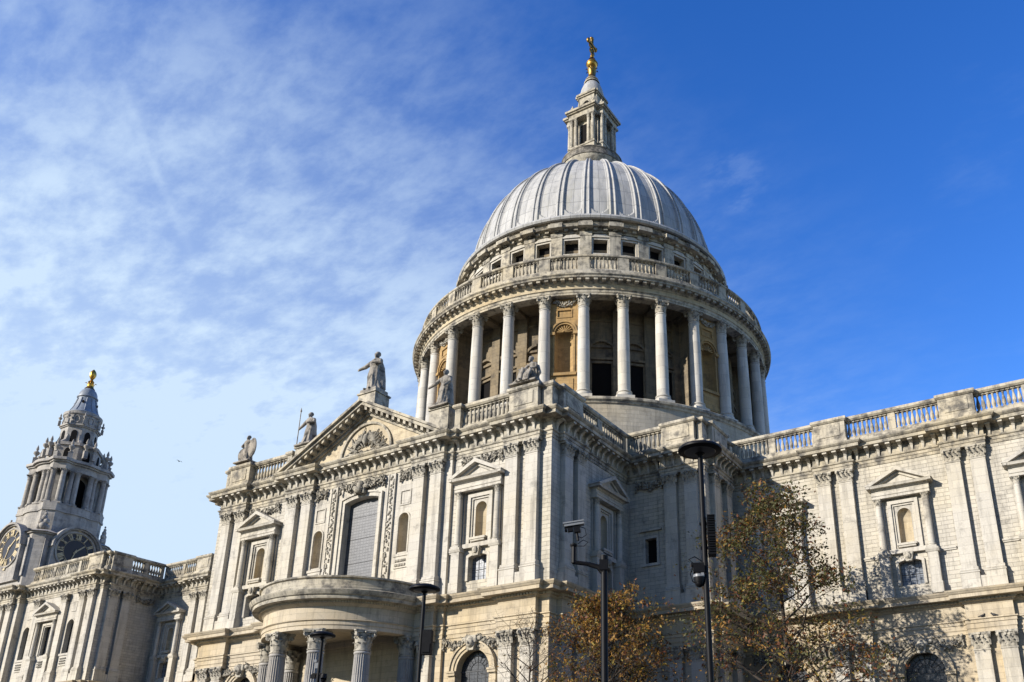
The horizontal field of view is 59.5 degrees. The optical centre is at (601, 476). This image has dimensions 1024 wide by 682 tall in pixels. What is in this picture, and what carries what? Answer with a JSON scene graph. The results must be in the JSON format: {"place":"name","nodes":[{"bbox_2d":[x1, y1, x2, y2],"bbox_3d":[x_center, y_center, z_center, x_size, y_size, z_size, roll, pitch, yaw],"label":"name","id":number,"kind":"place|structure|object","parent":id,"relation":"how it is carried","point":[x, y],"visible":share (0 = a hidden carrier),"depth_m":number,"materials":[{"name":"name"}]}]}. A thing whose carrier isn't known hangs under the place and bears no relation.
{"place":"outdoors","nodes":[
{"label":"outdoors","id":0,"kind":"place"},
{"bbox_2d":[0,37,1023,681],"bbox_3d":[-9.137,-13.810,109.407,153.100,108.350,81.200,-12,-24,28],"label":"cathedral","id":1,"kind":"structure","parent":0,"point":[592,279],"depth_m":70.46,"materials":[{"name":"stone"}]},
{"bbox_2d":[233,435,256,464],"bbox_3d":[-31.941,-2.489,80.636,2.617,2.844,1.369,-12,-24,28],"label":"statue","id":2,"kind":"object","parent":1,"relation":"on","point":[247,451],"visible":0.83,"depth_m":80.05,"materials":[{"name":"stone"}]},
{"bbox_2d":[294,408,316,446],"bbox_3d":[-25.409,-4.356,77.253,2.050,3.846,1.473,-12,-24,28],"label":"statue","id":3,"kind":"object","parent":1,"relation":"on","point":[310,433],"visible":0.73,"depth_m":76.82,"materials":[{"name":"stone"}]},
{"bbox_2d":[358,352,387,394],"bbox_3d":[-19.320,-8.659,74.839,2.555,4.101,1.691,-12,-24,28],"label":"statue","id":4,"kind":"object","parent":1,"relation":"on","point":[376,377],"visible":0.91,"depth_m":74.37,"materials":[{"name":"stone"}]},
{"bbox_2d":[428,369,453,408],"bbox_3d":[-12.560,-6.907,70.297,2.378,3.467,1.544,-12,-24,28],"label":"statue","id":5,"kind":"object","parent":1,"relation":"on","point":[445,395],"visible":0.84,"depth_m":69.82,"materials":[{"name":"stone"}]},
{"bbox_2d":[508,356,541,387],"bbox_3d":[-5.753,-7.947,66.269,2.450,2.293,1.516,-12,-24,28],"label":"statue","id":6,"kind":"object","parent":1,"relation":"on","point":[530,374],"visible":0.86,"depth_m":65.77,"materials":[{"name":"stone"}]},
{"bbox_2d":[0,0,1023,578],"label":"sky","id":7,"kind":"structure","parent":0,"point":[221,212],"materials":[{"name":"blue"}]},
{"bbox_2d":[477,606,580,681],"bbox_3d":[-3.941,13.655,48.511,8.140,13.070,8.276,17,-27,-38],"label":"bare tree","id":8,"kind":"object","parent":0,"point":[531,648],"visible":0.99,"depth_m":49.55,"materials":[{"name":"brown plant"}]},
{"label":"paving","id":9,"kind":"structure","parent":0,"visible":0},
{"bbox_2d":[309,631,335,681],"bbox_3d":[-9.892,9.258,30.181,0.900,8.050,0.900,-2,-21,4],"label":"street lamp","id":10,"kind":"object","parent":9,"relation":"on","point":[322,635],"visible":1,"depth_m":31.22,"materials":[{"name":"black metal"}]},
{"bbox_2d":[409,583,439,681],"bbox_3d":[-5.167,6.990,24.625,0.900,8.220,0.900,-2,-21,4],"label":"street lamp","id":11,"kind":"object","parent":9,"relation":"on","point":[425,648],"visible":1,"depth_m":25.51,"materials":[{"name":"black metal"}]},
{"bbox_2d":[563,519,608,681],"bbox_3d":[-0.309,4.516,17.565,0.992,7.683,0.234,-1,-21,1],"label":"camera mast","id":12,"kind":"object","parent":9,"relation":"on","point":[601,567],"visible":1,"depth_m":18.41,"materials":[{"name":"black metal"}]},
{"bbox_2d":[528,578,700,681],"bbox_3d":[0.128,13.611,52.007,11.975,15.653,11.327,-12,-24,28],"label":"autumn tree","id":13,"kind":"object","parent":9,"relation":"on","point":[589,613],"visible":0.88,"depth_m":52.36,"materials":[{"name":"brown plant"}]},
{"bbox_2d":[678,440,721,681],"bbox_3d":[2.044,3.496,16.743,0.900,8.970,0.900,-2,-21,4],"label":"street lamp","id":14,"kind":"object","parent":9,"relation":"on","point":[699,450],"visible":1,"depth_m":17.52,"materials":[{"name":"black metal"}]},
{"bbox_2d":[673,477,915,681],"bbox_3d":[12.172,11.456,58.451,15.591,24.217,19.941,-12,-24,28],"label":"autumn tree","id":15,"kind":"object","parent":9,"relation":"on","point":[738,540],"visible":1,"depth_m":59.13,"materials":[{"name":"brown plant"}]}
]}

